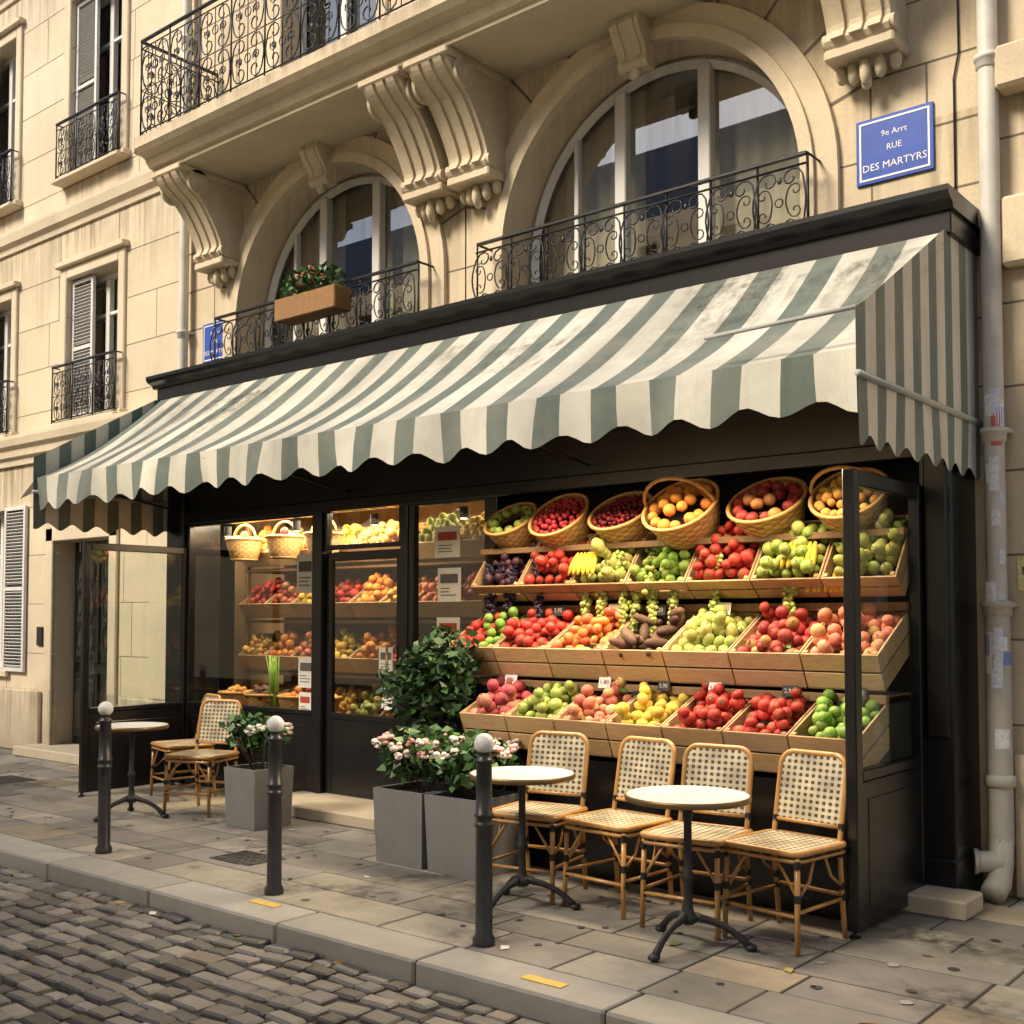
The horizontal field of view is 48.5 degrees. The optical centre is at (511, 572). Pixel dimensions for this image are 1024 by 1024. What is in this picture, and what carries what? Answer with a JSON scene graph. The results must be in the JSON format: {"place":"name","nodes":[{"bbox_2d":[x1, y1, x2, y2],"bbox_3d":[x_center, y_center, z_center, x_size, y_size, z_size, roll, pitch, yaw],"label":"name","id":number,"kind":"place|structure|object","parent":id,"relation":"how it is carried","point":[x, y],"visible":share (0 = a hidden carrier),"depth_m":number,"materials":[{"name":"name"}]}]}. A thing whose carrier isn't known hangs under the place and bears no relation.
{"place":"outdoors","nodes":[
{"label":"outdoors","id":0,"kind":"place"},
{"bbox_2d":[0,742,548,1023],"bbox_3d":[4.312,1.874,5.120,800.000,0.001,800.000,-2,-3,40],"label":"ground","id":1,"kind":"structure","parent":0,"point":[226,993],"depth_m":5.13,"materials":[{"name":"grey stone"}]},
{"bbox_2d":[0,867,546,1023],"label":"street cobbles","id":2,"kind":"object","parent":1,"relation":"on","point":[198,958],"visible":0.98,"depth_m":5.24,"materials":[{"name":"grey stone"}]},
{"bbox_2d":[0,833,765,1023],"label":"kerb","id":3,"kind":"structure","parent":1,"relation":"on","point":[489,980],"depth_m":5.45,"materials":[{"name":"stone"}]},
{"bbox_2d":[0,748,1023,1023],"bbox_3d":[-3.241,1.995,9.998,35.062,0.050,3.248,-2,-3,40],"label":"pavement slabs","id":4,"kind":"structure","parent":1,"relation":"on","point":[982,960],"depth_m":5.80,"materials":[{"name":"stone"}]},
{"bbox_2d":[0,0,181,765],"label":"building","id":5,"kind":"structure","parent":4,"relation":"on","point":[89,265],"depth_m":13.19,"materials":[{"name":"stone"}]},
{"bbox_2d":[0,90,128,657],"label":"window railing","id":6,"kind":"object","parent":5,"relation":"attached to","point":[96,165],"visible":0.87,"depth_m":12.85,"materials":[{"name":"metal"}]},
{"bbox_2d":[149,693,241,816],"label":"chairs","id":7,"kind":"object","parent":4,"relation":"on","point":[215,709],"visible":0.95,"depth_m":9.45,"materials":[{"name":"wicker"}]},
{"bbox_2d":[95,701,494,947],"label":"bollards","id":8,"kind":"object","parent":4,"relation":"on","point":[483,936],"visible":1,"depth_m":6.42,"materials":[{"name":"metal"}]},
{"bbox_2d":[219,508,396,690],"bbox_3d":[0.644,0.223,10.090,7.340,3.500,3.550,-2,-3,40],"label":"shop interior","id":9,"kind":"object","parent":4,"relation":"on","point":[237,616],"depth_m":11.66,"materials":[{"name":"brown wood"}]},
{"bbox_2d":[224,501,484,689],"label":"interior shelves","id":10,"kind":"object","parent":9,"relation":"on","point":[365,571],"visible":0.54,"depth_m":10.81,"materials":[{"name":"brown wood"}]},
{"bbox_2d":[217,509,484,716],"bbox_3d":[-1.468,0.440,10.199,3.192,1.933,0.823,-2,-3,40],"label":"indoor fruit display","id":11,"kind":"object","parent":10,"relation":"attached to","point":[374,595],"visible":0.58,"depth_m":10.35,"materials":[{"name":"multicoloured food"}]},
{"bbox_2d":[224,762,518,879],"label":"planters","id":12,"kind":"object","parent":4,"relation":"on","point":[433,829],"visible":0.9,"depth_m":7.13,"materials":[{"name":"concrete"}]},
{"bbox_2d":[218,625,522,799],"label":"terrace plants","id":13,"kind":"object","parent":12,"relation":"on","point":[432,682],"visible":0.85,"depth_m":7.54,"materials":[{"name":"green plant"}]},
{"bbox_2d":[93,722,756,961],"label":"bistro tables","id":14,"kind":"object","parent":4,"relation":"on","point":[688,800],"visible":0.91,"depth_m":5.59,"materials":[{"name":"stone"}]},
{"bbox_2d":[0,750,999,1023],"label":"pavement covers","id":15,"kind":"object","parent":4,"relation":"on","point":[246,858],"visible":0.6,"depth_m":6.28,"materials":[{"name":"metal"}]},
{"bbox_2d":[78,183,983,938],"bbox_3d":[-0.638,-0.047,8.383,7.720,3.904,1.470,-2,-3,40],"label":"shop front","id":16,"kind":"object","parent":4,"relation":"on","point":[912,829],"visible":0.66,"depth_m":7.67,"materials":[{"name":"black paint"}]},
{"bbox_2d":[20,229,982,536],"bbox_3d":[-0.918,-1.129,8.404,8.001,1.360,1.786,-2,-3,40],"label":"awning","id":17,"kind":"object","parent":16,"relation":"attached to","point":[892,327],"visible":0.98,"depth_m":6.70,"materials":[{"name":"fabric"}]},
{"bbox_2d":[133,0,1012,896],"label":"building","id":18,"kind":"structure","parent":4,"relation":"on","point":[443,136],"depth_m":8.83,"materials":[{"name":"stone"}]},
{"bbox_2d":[140,0,820,360],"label":"balcony railings","id":19,"kind":"object","parent":18,"relation":"attached to","point":[665,237],"visible":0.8,"depth_m":9.31,"materials":[{"name":"metal"}]},
{"bbox_2d":[274,261,350,326],"bbox_3d":[-1.738,-2.455,9.894,0.820,0.474,0.312,-2,-3,40],"label":"window box","id":20,"kind":"object","parent":19,"relation":"attached to","point":[324,298],"visible":1,"depth_m":9.78,"materials":[{"name":"wood"}]},
{"bbox_2d":[203,101,934,362],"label":"street plaques","id":21,"kind":"object","parent":18,"relation":"attached to","point":[896,145],"visible":0.84,"depth_m":6.94,"materials":[{"name":"blue metal"}]},
{"bbox_2d":[200,0,958,188],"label":"facade cables","id":22,"kind":"object","parent":18,"relation":"attached to","point":[954,131],"visible":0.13,"depth_m":6.71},
{"bbox_2d":[176,0,1018,904],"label":"drainpipes","id":23,"kind":"object","parent":18,"relation":"attached to","point":[1000,778],"visible":0.88,"depth_m":6.37,"materials":[{"name":"metal"}]},
{"bbox_2d":[492,730,847,955],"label":"chairs","id":24,"kind":"object","parent":4,"relation":"on","point":[810,787],"visible":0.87,"depth_m":5.93,"materials":[{"name":"wicker"}]},
{"bbox_2d":[457,461,917,919],"bbox_3d":[1.019,0.576,7.292,3.110,2.560,1.250,-2,-3,40],"label":"display stand","id":25,"kind":"object","parent":4,"relation":"on","point":[895,697],"visible":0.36,"depth_m":6.75,"materials":[{"name":"black paint"}]},
{"bbox_2d":[446,466,909,772],"bbox_3d":[0.851,0.250,7.103,3.102,1.735,1.034,-2,-3,40],"label":"fruit display","id":26,"kind":"object","parent":25,"relation":"on","point":[789,648],"visible":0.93,"depth_m":6.88,"materials":[{"name":"multicoloured food"}]},
{"bbox_2d":[994,0,1023,899],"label":"building wall","id":27,"kind":"structure","parent":4,"relation":"on","point":[1009,67],"depth_m":6.43,"materials":[{"name":"stone"}]},
{"bbox_2d":[1017,557,1023,589],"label":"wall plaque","id":28,"kind":"object","parent":27,"relation":"attached to","point":[1020,563],"visible":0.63,"depth_m":6.39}
]}

